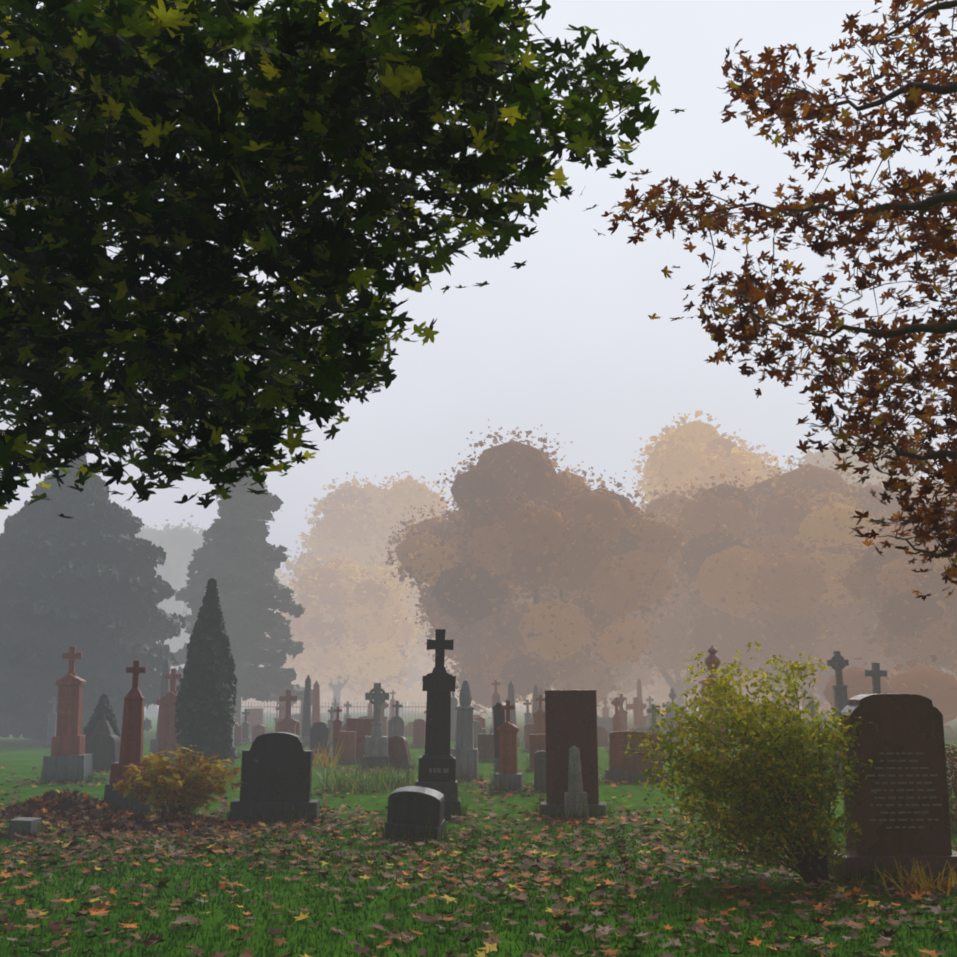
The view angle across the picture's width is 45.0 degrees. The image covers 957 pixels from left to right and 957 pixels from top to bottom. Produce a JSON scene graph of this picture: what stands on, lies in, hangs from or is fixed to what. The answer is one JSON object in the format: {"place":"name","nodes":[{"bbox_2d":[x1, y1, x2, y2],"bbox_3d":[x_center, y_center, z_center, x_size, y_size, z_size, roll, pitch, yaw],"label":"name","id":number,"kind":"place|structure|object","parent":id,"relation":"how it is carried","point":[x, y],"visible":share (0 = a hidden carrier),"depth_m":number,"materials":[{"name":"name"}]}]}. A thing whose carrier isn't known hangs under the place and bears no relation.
{"place":"outdoors","nodes":[
{"label":"outdoors","id":0,"kind":"place"},
{"bbox_2d":[0,700,956,956],"bbox_3d":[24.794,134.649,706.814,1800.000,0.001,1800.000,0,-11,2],"label":"lawn","id":1,"kind":"structure","parent":0,"point":[20,753],"depth_m":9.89,"materials":[{"name":"green plant"}]},
{"bbox_2d":[8,817,40,838],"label":"stone block","id":2,"kind":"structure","parent":1,"relation":"on","point":[31,823],"depth_m":13.59,"materials":[{"name":"stone"}]},
{"bbox_2d":[44,697,57,747],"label":"cross monument","id":3,"kind":"object","parent":1,"relation":"on","point":[52,723],"visible":0.71,"depth_m":37.48,"materials":[{"name":"grey stone"}]},
{"bbox_2d":[42,646,91,782],"bbox_3d":[-8.040,4.632,22.730,0.795,2.627,0.755,0,-11,-6],"label":"cross monument","id":4,"kind":"object","parent":1,"relation":"on","point":[68,748],"visible":0.98,"depth_m":22.50,"materials":[{"name":"stone"}]},
{"bbox_2d":[0,787,167,822],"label":"leaf pile","id":5,"kind":"object","parent":1,"relation":"on","point":[17,808],"depth_m":15.76,"materials":[{"name":"brown plant"}]},
{"bbox_2d":[0,451,190,740],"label":"conifer tree","id":6,"kind":"object","parent":1,"relation":"on","point":[89,585],"visible":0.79,"depth_m":41.30,"materials":[{"name":"green"}]},
{"bbox_2d":[83,694,120,739],"bbox_3d":[-8.971,6.002,27.571,0.962,1.733,0.981,0,-11,2],"label":"conical shrub","id":7,"kind":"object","parent":1,"relation":"on","point":[94,719],"depth_m":27.48,"materials":[{"name":"plant"}]},
{"bbox_2d":[85,699,120,771],"bbox_3d":[-8.421,5.757,25.899,0.757,1.586,0.645,-1,-10,-4],"label":"ornate brown monument","id":8,"kind":"object","parent":1,"relation":"on","point":[103,741],"visible":0.83,"depth_m":25.60,"materials":[{"name":"stone"}]},
{"bbox_2d":[99,660,155,814],"bbox_3d":[-5.002,3.728,16.696,0.728,2.172,0.691,1,-12,-8],"label":"red granite cross monument","id":9,"kind":"object","parent":1,"relation":"on","point":[131,745],"visible":0.75,"depth_m":16.55,"materials":[{"name":"stone"}]},
{"bbox_2d":[149,657,169,756],"bbox_3d":[-8.608,6.258,31.644,0.514,2.726,0.514,0,-10,2],"label":"obelisk","id":10,"kind":"object","parent":1,"relation":"on","point":[165,686],"visible":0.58,"depth_m":31.63,"materials":[{"name":"stone"}]},
{"bbox_2d":[41,809,278,838],"bbox_3d":[-4.138,4.330,14.569,3.395,0.334,2.316,0,-11,2],"label":"leaf pile","id":11,"kind":"object","parent":1,"relation":"on","point":[155,817],"depth_m":14.31,"materials":[{"name":"brown plant"}]},
{"bbox_2d":[153,668,182,766],"bbox_3d":[-7.378,5.752,27.846,0.752,2.316,0.715,-1,-12,-3],"label":"cross gravestone","id":12,"kind":"object","parent":1,"relation":"on","point":[167,735],"visible":0.6,"depth_m":27.59,"materials":[{"name":"stone"}]},
{"bbox_2d":[135,515,204,714],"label":"yellow tree","id":13,"kind":"object","parent":1,"relation":"on","point":[178,544],"visible":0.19,"depth_m":98.86,"materials":[{"name":"green plant"}]},
{"bbox_2d":[107,745,245,814],"bbox_3d":[-3.946,4.024,15.219,1.742,1.020,1.512,0,-11,2],"label":"bush","id":14,"kind":"object","parent":1,"relation":"on","point":[183,787],"visible":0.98,"depth_m":15.01,"materials":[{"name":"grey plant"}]},
{"bbox_2d":[174,578,237,766],"bbox_3d":[-6.051,4.356,25.846,1.404,4.289,1.374,0,-11,2],"label":"cypress tree","id":15,"kind":"object","parent":1,"relation":"on","point":[206,696],"depth_m":25.43,"materials":[{"name":"green plant"}]},
{"bbox_2d":[223,746,236,764],"bbox_3d":[-6.279,6.658,28.439,0.673,0.814,0.668,0,-11,2],"label":"low cedar bush","id":16,"kind":"object","parent":1,"relation":"on","point":[232,757],"visible":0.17,"depth_m":28.35,"materials":[{"name":"green plant"}]},
{"bbox_2d":[234,722,244,745],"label":"stone","id":17,"kind":"object","parent":1,"relation":"on","point":[237,733],"visible":0.33,"depth_m":38.66,"materials":[{"name":"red stone"}]},
{"bbox_2d":[170,454,312,725],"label":"tall spruce","id":18,"kind":"object","parent":1,"relation":"on","point":[237,556],"visible":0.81,"depth_m":54.41,"materials":[{"name":"green plant"}]},
{"bbox_2d":[241,709,250,741],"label":"cross monument","id":19,"kind":"object","parent":1,"relation":"on","point":[245,724],"visible":0.85,"depth_m":41.93,"materials":[{"name":"grey stone"}]},
{"bbox_2d":[205,567,296,612],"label":"tree","id":20,"kind":"object","parent":1,"relation":"on","point":[284,580],"depth_m":161.29,"materials":[{"name":"grey plant"}]},
{"bbox_2d":[244,708,262,731],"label":"stone","id":21,"kind":"object","parent":1,"relation":"on","point":[255,716],"visible":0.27,"depth_m":53.20,"materials":[{"name":"stone"}]},
{"bbox_2d":[250,724,265,742],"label":"stone slab","id":22,"kind":"object","parent":1,"relation":"on","point":[258,729],"visible":0.6,"depth_m":40.77,"materials":[{"name":"red stone"}]},
{"bbox_2d":[229,732,319,822],"bbox_3d":[-2.719,4.019,15.560,1.169,1.179,0.407,1,-10,-2],"label":"gravestone","id":23,"kind":"object","parent":1,"relation":"on","point":[276,769],"visible":0.96,"depth_m":15.44,"materials":[{"name":"black stone"}]},
{"bbox_2d":[274,704,284,731],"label":"stone","id":24,"kind":"object","parent":1,"relation":"on","point":[280,708],"visible":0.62,"depth_m":43.26,"materials":[{"name":"stone"}]},
{"bbox_2d":[276,720,299,735],"bbox_3d":[-5.703,7.721,34.662,0.825,0.966,0.339,-1,-11,-1],"label":"stone","id":25,"kind":"object","parent":1,"relation":"on","point":[297,732],"visible":0.17,"depth_m":34.61,"materials":[{"name":"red stone"}]},
{"bbox_2d":[279,689,297,733],"bbox_3d":[-5.595,7.143,33.967,0.691,1.845,0.656,0,-12,-5],"label":"cross monument","id":26,"kind":"object","parent":1,"relation":"on","point":[288,722],"visible":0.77,"depth_m":33.93,"materials":[{"name":"red stone"}]},
{"bbox_2d":[300,674,310,745],"bbox_3d":[-5.756,7.780,38.794,0.504,2.379,0.504,1,-10,-1],"label":"stone","id":27,"kind":"object","parent":1,"relation":"on","point":[306,723],"visible":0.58,"depth_m":38.66,"materials":[{"name":"grey stone"}]},
{"bbox_2d":[311,680,320,723],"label":"stone","id":28,"kind":"object","parent":1,"relation":"on","point":[316,716],"visible":0.42,"depth_m":43.18,"materials":[{"name":"stone"}]},
{"bbox_2d":[310,722,331,757],"bbox_3d":[-4.249,7.033,31.031,0.622,0.976,0.339,-3,-12,9],"label":"stone","id":29,"kind":"object","parent":1,"relation":"on","point":[320,732],"visible":0.67,"depth_m":30.95,"materials":[{"name":"grey stone"}]},
{"bbox_2d":[306,734,354,767],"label":"dry grass by fence","id":30,"kind":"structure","parent":1,"relation":"on","point":[316,759],"depth_m":26.93,"materials":[{"name":"yellow plant"}]},
{"bbox_2d":[327,707,333,744],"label":"cross monument","id":31,"kind":"object","parent":1,"relation":"on","point":[331,711],"visible":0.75,"depth_m":39.63,"materials":[{"name":"grey stone"}]},
{"bbox_2d":[330,706,342,762],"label":"cross monument","id":32,"kind":"object","parent":1,"relation":"on","point":[337,724],"visible":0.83,"depth_m":29.14,"materials":[{"name":"stone"}]},
{"bbox_2d":[262,551,421,715],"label":"orange tree","id":33,"kind":"object","parent":1,"relation":"on","point":[352,628],"visible":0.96,"depth_m":92.06,"materials":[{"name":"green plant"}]},
{"bbox_2d":[0,0,685,518],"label":"tree","id":34,"kind":"object","parent":1,"relation":"on","point":[142,78],"visible":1,"depth_m":5.10,"materials":[{"name":"green plant"}]},
{"bbox_2d":[338,731,356,764],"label":"gravestone","id":35,"kind":"object","parent":1,"relation":"on","point":[350,737],"visible":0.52,"depth_m":28.23,"materials":[{"name":"stone"}]},
{"bbox_2d":[346,718,372,762],"bbox_3d":[-2.969,6.566,28.902,0.789,1.106,0.338,1,-11,2],"label":"gravestone","id":36,"kind":"object","parent":1,"relation":"on","point":[362,727],"visible":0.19,"depth_m":28.86,"materials":[{"name":"stone"}]},
{"bbox_2d":[312,758,416,794],"bbox_3d":[-2.221,5.151,20.095,2.225,0.602,2.021,-8,-13,37],"label":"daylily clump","id":37,"kind":"object","parent":1,"relation":"on","point":[361,784],"visible":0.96,"depth_m":20.11,"materials":[{"name":"green plant"}]},
{"bbox_2d":[280,470,457,712],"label":"orange tree","id":38,"kind":"object","parent":1,"relation":"on","point":[356,522],"visible":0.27,"depth_m":108.90,"materials":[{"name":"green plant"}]},
{"bbox_2d":[362,683,389,769],"bbox_3d":[-2.323,5.663,26.397,0.604,1.954,0.574,1,-10,-3],"label":"celtic cross monument","id":39,"kind":"object","parent":1,"relation":"on","point":[376,745],"visible":0.96,"depth_m":26.12,"materials":[{"name":"stone"}]},
{"bbox_2d":[346,764,417,788],"bbox_3d":[-1.501,5.409,21.099,1.584,0.465,1.127,-5,-12,25],"label":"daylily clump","id":40,"kind":"object","parent":1,"relation":"on","point":[398,782],"visible":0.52,"depth_m":20.95,"materials":[{"name":"green plant"}]},
{"bbox_2d":[381,700,388,737],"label":"stone","id":41,"kind":"object","parent":1,"relation":"on","point":[384,705],"visible":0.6,"depth_m":42.98,"materials":[{"name":"red stone"}]},
{"bbox_2d":[390,690,395,718],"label":"stone","id":42,"kind":"object","parent":1,"relation":"on","point":[392,692],"visible":0.5,"depth_m":58.27,"materials":[{"name":"stone"}]},
{"bbox_2d":[389,717,404,737],"bbox_3d":[-1.959,6.273,27.534,0.451,1.176,0.254,0,-10,2],"label":"headstone","id":43,"kind":"object","parent":1,"relation":"on","point":[396,726],"visible":0.44,"depth_m":27.52,"materials":[{"name":"grey stone"}]},
{"bbox_2d":[388,736,413,768],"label":"gravestone","id":44,"kind":"object","parent":1,"relation":"on","point":[398,746],"visible":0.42,"depth_m":26.47,"materials":[{"name":"stone"}]},
{"bbox_2d":[404,721,413,735],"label":"stone","id":45,"kind":"object","parent":1,"relation":"on","point":[408,729],"visible":0.25,"depth_m":47.74,"materials":[{"name":"stone"}]},
{"bbox_2d":[383,786,445,840],"bbox_3d":[-0.736,3.942,13.555,0.656,0.597,0.441,3,-1,11],"label":"gravestone","id":46,"kind":"object","parent":1,"relation":"on","point":[416,807],"visible":0.77,"depth_m":13.42,"materials":[{"name":"grey stone"}]},
{"bbox_2d":[412,719,424,747],"bbox_3d":[-1.908,8.197,37.111,0.439,0.936,0.305,1,-11,0],"label":"stone slab","id":47,"kind":"object","parent":1,"relation":"on","point":[419,732],"visible":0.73,"depth_m":37.02,"materials":[{"name":"red stone"}]},
{"bbox_2d":[241,661,630,712],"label":"bank shrub","id":48,"kind":"object","parent":1,"relation":"on","point":[417,695],"visible":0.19,"depth_m":112.02,"materials":[{"name":"brown plant"}]},
{"bbox_2d":[416,629,460,818],"bbox_3d":[-0.566,3.434,16.286,0.690,2.596,0.619,1,-10,-1],"label":"tall dark monument cross","id":49,"kind":"object","parent":1,"relation":"on","point":[437,767],"visible":0.96,"depth_m":16.11,"materials":[{"name":"black stone"}]},
{"bbox_2d":[406,651,479,711],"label":"orange tree","id":50,"kind":"object","parent":1,"relation":"on","point":[422,663],"visible":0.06,"depth_m":116.19,"materials":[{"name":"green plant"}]},
{"bbox_2d":[450,686,457,740],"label":"stone","id":51,"kind":"object","parent":1,"relation":"on","point":[454,700],"visible":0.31,"depth_m":42.91,"materials":[{"name":"grey stone"}]},
{"bbox_2d":[450,679,477,780],"bbox_3d":[-0.272,5.022,23.098,0.555,1.994,0.555,1,-11,2],"label":"grey monument","id":52,"kind":"object","parent":1,"relation":"on","point":[464,751],"visible":0.98,"depth_m":22.91,"materials":[{"name":"stone"}]},
{"bbox_2d":[241,697,689,730],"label":"iron fence","id":53,"kind":"object","parent":1,"relation":"on","point":[402,709],"visible":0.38,"depth_m":54.17,"materials":[{"name":"grey metal"}]},
{"bbox_2d":[455,720,485,747],"bbox_3d":[-0.230,7.695,34.466,1.084,0.944,0.339,-1,-10,2],"label":"stone","id":54,"kind":"object","parent":1,"relation":"on","point":[477,728],"visible":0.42,"depth_m":34.39,"materials":[{"name":"grey stone"}]},
{"bbox_2d":[0,766,956,956],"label":"fallen leaves","id":55,"kind":"object","parent":1,"relation":"on","point":[153,939],"depth_m":10.73,"materials":[{"name":"brown plant"}]},
{"bbox_2d":[0,738,956,885],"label":"grass tufts","id":56,"kind":"object","parent":1,"relation":"on","point":[848,880],"depth_m":15.72,"materials":[{"name":"green plant"}]},
{"bbox_2d":[478,734,494,761],"bbox_3d":[0.202,6.846,29.319,0.482,0.709,0.338,0,-11,2],"label":"brown slab","id":57,"kind":"object","parent":1,"relation":"on","point":[485,743],"visible":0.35,"depth_m":29.23,"materials":[{"name":"stone"}]},
{"bbox_2d":[491,679,499,727],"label":"stone","id":58,"kind":"object","parent":1,"relation":"on","point":[495,696],"visible":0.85,"depth_m":42.97,"materials":[{"name":"stone"}]},
{"bbox_2d":[492,702,504,779],"bbox_3d":[0.406,4.974,21.678,0.285,1.564,0.271,-2,-10,2],"label":"gravestone","id":59,"kind":"object","parent":1,"relation":"on","point":[499,716],"visible":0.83,"depth_m":21.64,"materials":[{"name":"grey stone"}]},
{"bbox_2d":[494,700,522,793],"bbox_3d":[0.522,4.685,20.214,0.487,1.590,0.462,-1,-11,6],"label":"cross monument","id":60,"kind":"object","parent":1,"relation":"on","point":[508,730],"visible":0.96,"depth_m":20.06,"materials":[{"name":"stone"}]},
{"bbox_2d":[508,681,520,746],"bbox_3d":[1.116,7.841,38.592,0.523,2.184,0.523,-3,-12,6],"label":"stone","id":61,"kind":"object","parent":1,"relation":"on","point":[511,695],"visible":0.46,"depth_m":38.56,"materials":[{"name":"grey stone"}]},
{"bbox_2d":[523,699,531,741],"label":"cross monument","id":62,"kind":"object","parent":1,"relation":"on","point":[527,703],"visible":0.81,"depth_m":42.27,"materials":[{"name":"grey stone"}]},
{"bbox_2d":[523,724,533,751],"bbox_3d":[1.715,7.731,34.400,0.826,0.850,0.338,-2,-11,4],"label":"stone","id":63,"kind":"object","parent":1,"relation":"on","point":[528,729],"visible":0.35,"depth_m":34.35,"materials":[{"name":"red stone"}]},
{"bbox_2d":[531,684,538,716],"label":"stone","id":64,"kind":"object","parent":1,"relation":"on","point":[534,702],"visible":0.46,"depth_m":47.77,"materials":[{"name":"stone"}]},
{"bbox_2d":[380,418,693,718],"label":"tree","id":65,"kind":"object","parent":1,"relation":"on","point":[529,565],"visible":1,"depth_m":59.18,"materials":[{"name":"brown plant"}]},
{"bbox_2d":[529,734,545,771],"bbox_3d":[1.401,6.113,25.722,0.593,0.821,0.338,-1,-11,2],"label":"red slab","id":66,"kind":"object","parent":1,"relation":"on","point":[537,742],"visible":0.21,"depth_m":25.66,"materials":[{"name":"stone"}]},
{"bbox_2d":[532,694,545,733],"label":"cross monument","id":67,"kind":"object","parent":1,"relation":"on","point":[539,721],"visible":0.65,"depth_m":29.27,"materials":[{"name":"stone"}]},
{"bbox_2d":[534,750,545,791],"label":"gravestone","id":68,"kind":"object","parent":1,"relation":"on","point":[540,765],"visible":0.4,"depth_m":20.16,"materials":[{"name":"stone"}]},
{"bbox_2d":[402,650,688,709],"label":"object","id":69,"kind":"object","parent":1,"relation":"on","point":[413,675],"depth_m":123.86,"materials":[{"name":"orange plant"}]},
{"bbox_2d":[538,690,606,818],"bbox_3d":[1.309,3.844,16.156,0.937,1.743,0.508,-2,-11,7],"label":"gravestone","id":70,"kind":"object","parent":1,"relation":"on","point":[570,718],"visible":0.77,"depth_m":16.04,"materials":[{"name":"stone"}]},
{"bbox_2d":[564,745,588,820],"bbox_3d":[1.313,4.131,15.666,0.309,0.999,0.258,0,-12,-4],"label":"obelisk gravestone","id":71,"kind":"object","parent":1,"relation":"on","point":[575,796],"visible":0.9,"depth_m":15.58,"materials":[{"name":"grey stone"}]},
{"bbox_2d":[597,726,608,746],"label":"stone","id":72,"kind":"object","parent":1,"relation":"on","point":[602,734],"visible":0.44,"depth_m":38.24,"materials":[{"name":"red stone"}]},
{"bbox_2d":[597,717,611,736],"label":"stone","id":73,"kind":"object","parent":1,"relation":"on","point":[606,722],"visible":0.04,"depth_m":47.54,"materials":[{"name":"grey stone"}]},
{"bbox_2d":[602,697,609,716],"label":"stone","id":74,"kind":"object","parent":1,"relation":"on","point":[605,710],"visible":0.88,"depth_m":57.81,"materials":[{"name":"stone"}]},
{"bbox_2d":[608,697,621,751],"bbox_3d":[4.116,7.339,34.386,0.516,1.615,0.490,0,-11,4],"label":"stone","id":75,"kind":"object","parent":1,"relation":"on","point":[616,720],"visible":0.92,"depth_m":34.33,"materials":[{"name":"stone"}]},
{"bbox_2d":[618,693,627,730],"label":"stone","id":76,"kind":"object","parent":1,"relation":"on","point":[622,713],"visible":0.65,"depth_m":42.68,"materials":[{"name":"red stone"}]},
{"bbox_2d":[604,731,666,782],"bbox_3d":[3.066,5.431,22.534,1.205,0.982,0.374,1,-11,2],"label":"gravestone","id":77,"kind":"object","parent":1,"relation":"on","point":[619,762],"visible":0.77,"depth_m":22.43,"materials":[{"name":"stone"}]},
{"bbox_2d":[627,697,645,730],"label":"cross gravestone","id":78,"kind":"object","parent":1,"relation":"on","point":[635,706],"visible":0.62,"depth_m":46.87,"materials":[{"name":"stone"}]},
{"bbox_2d":[637,678,643,715],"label":"stone","id":79,"kind":"object","parent":1,"relation":"on","point":[639,691],"visible":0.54,"depth_m":57.93,"materials":[{"name":"grey stone"}]},
{"bbox_2d":[639,701,646,726],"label":"stone","id":80,"kind":"object","parent":1,"relation":"on","point":[642,720],"visible":0.4,"depth_m":47.42,"materials":[{"name":"stone"}]},
{"bbox_2d":[597,657,698,715],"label":"tree","id":81,"kind":"object","parent":1,"relation":"on","point":[661,687],"visible":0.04,"depth_m":90.61,"materials":[{"name":"brown plant"}]},
{"bbox_2d":[646,713,664,733],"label":"stone slab","id":82,"kind":"object","parent":1,"relation":"on","point":[649,717],"visible":0.21,"depth_m":48.27,"materials":[{"name":"grey stone"}]},
{"bbox_2d":[647,704,665,758],"bbox_3d":[4.684,6.746,30.769,0.559,1.442,0.531,-1,-11,2],"label":"stone","id":83,"kind":"object","parent":1,"relation":"on","point":[651,710],"visible":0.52,"depth_m":30.79,"materials":[{"name":"grey stone"}]},
{"bbox_2d":[531,686,800,714],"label":"bank shrub","id":84,"kind":"object","parent":1,"relation":"on","point":[656,700],"depth_m":98.31,"materials":[{"name":"brown plant"}]},
{"bbox_2d":[583,478,758,707],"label":"tree","id":85,"kind":"object","parent":1,"relation":"on","point":[667,660],"visible":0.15,"depth_m":69.43,"materials":[{"name":"beige plant"}]},
{"bbox_2d":[666,688,678,741],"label":"stone","id":86,"kind":"object","parent":1,"relation":"on","point":[672,694],"visible":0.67,"depth_m":42.63,"materials":[{"name":"grey stone"}]},
{"bbox_2d":[632,410,793,512],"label":"tall orange tree","id":87,"kind":"object","parent":1,"relation":"on","point":[689,451],"visible":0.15,"depth_m":97.38,"materials":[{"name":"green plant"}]},
{"bbox_2d":[699,645,730,776],"bbox_3d":[4.915,4.842,24.120,0.740,2.727,0.740,0,-11,2],"label":"red monument urn","id":88,"kind":"object","parent":1,"relation":"on","point":[711,658],"visible":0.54,"depth_m":24.11,"materials":[{"name":"stone"}]},
{"bbox_2d":[624,641,873,884],"bbox_3d":[2.453,2.571,10.516,2.290,2.148,1.771,0,-11,2],"label":"yellow green shrub","id":89,"kind":"object","parent":1,"relation":"on","point":[781,776],"visible":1,"depth_m":10.26,"materials":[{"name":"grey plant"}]},
{"bbox_2d":[583,0,956,600],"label":"autumn tree","id":90,"kind":"object","parent":1,"relation":"on","point":[751,293],"visible":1,"depth_m":7.28,"materials":[{"name":"brown plant"}]},
{"bbox_2d":[657,450,919,723],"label":"tree","id":91,"kind":"object","parent":1,"relation":"on","point":[767,559],"visible":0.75,"depth_m":62.97,"materials":[{"name":"brown plant"}]},
{"bbox_2d":[806,702,820,753],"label":"cross monument","id":92,"kind":"object","parent":1,"relation":"on","point":[812,707],"visible":0.29,"depth_m":31.03,"materials":[{"name":"grey stone"}]},
{"bbox_2d":[688,666,956,720],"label":"bank shrub","id":93,"kind":"object","parent":1,"relation":"on","point":[769,697],"visible":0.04,"depth_m":75.00,"materials":[{"name":"brown plant"}]},
{"bbox_2d":[827,651,848,776],"bbox_3d":[7.332,4.769,23.277,0.538,2.559,0.511,-2,-12,6],"label":"cross monument","id":94,"kind":"object","parent":1,"relation":"on","point":[837,662],"visible":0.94,"depth_m":23.36,"materials":[{"name":"stone"}]},
{"bbox_2d":[784,428,944,502],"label":"olive tree","id":95,"kind":"object","parent":1,"relation":"on","point":[830,456],"visible":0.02,"depth_m":105.47,"materials":[{"name":"brown plant"}]},
{"bbox_2d":[865,662,886,693],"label":"cross gravestone","id":96,"kind":"object","parent":1,"relation":"on","point":[876,673],"visible":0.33,"depth_m":22.57,"materials":[{"name":"stone"}]},
{"bbox_2d":[808,655,956,734],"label":"hedge bank","id":97,"kind":"structure","parent":1,"relation":"on","point":[938,688],"depth_m":44.95,"materials":[{"name":"brown plant"}]},
{"bbox_2d":[827,694,956,884],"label":"gravestone","id":98,"kind":"object","parent":1,"relation":"on","point":[898,802],"visible":0.98,"depth_m":10.52,"materials":[{"name":"stone"}]},
{"bbox_2d":[831,492,956,677],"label":"tree","id":99,"kind":"object","parent":1,"relation":"on","point":[910,626],"visible":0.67,"depth_m":53.40,"materials":[{"name":"brown plant"}]},
{"bbox_2d":[859,857,956,896],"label":"grass tuft","id":100,"kind":"object","parent":1,"relation":"on","point":[911,880],"visible":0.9,"depth_m":9.86,"materials":[{"name":"yellow plant"}]},
{"bbox_2d":[865,479,955,510],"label":"tree","id":101,"kind":"object","parent":1,"relation":"on","point":[914,492],"depth_m":81.91,"materials":[{"name":"brown plant"}]},
{"bbox_2d":[945,742,956,827],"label":"russet hedge","id":102,"kind":"object","parent":1,"relation":"on","point":[952,768],"visible":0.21,"depth_m":14.64,"materials":[{"name":"brown plant"}]},
{"bbox_2d":[0,0,956,673],"label":"sky","id":103,"kind":"structure","parent":0,"point":[565,341],"materials":[{"name":"white"}]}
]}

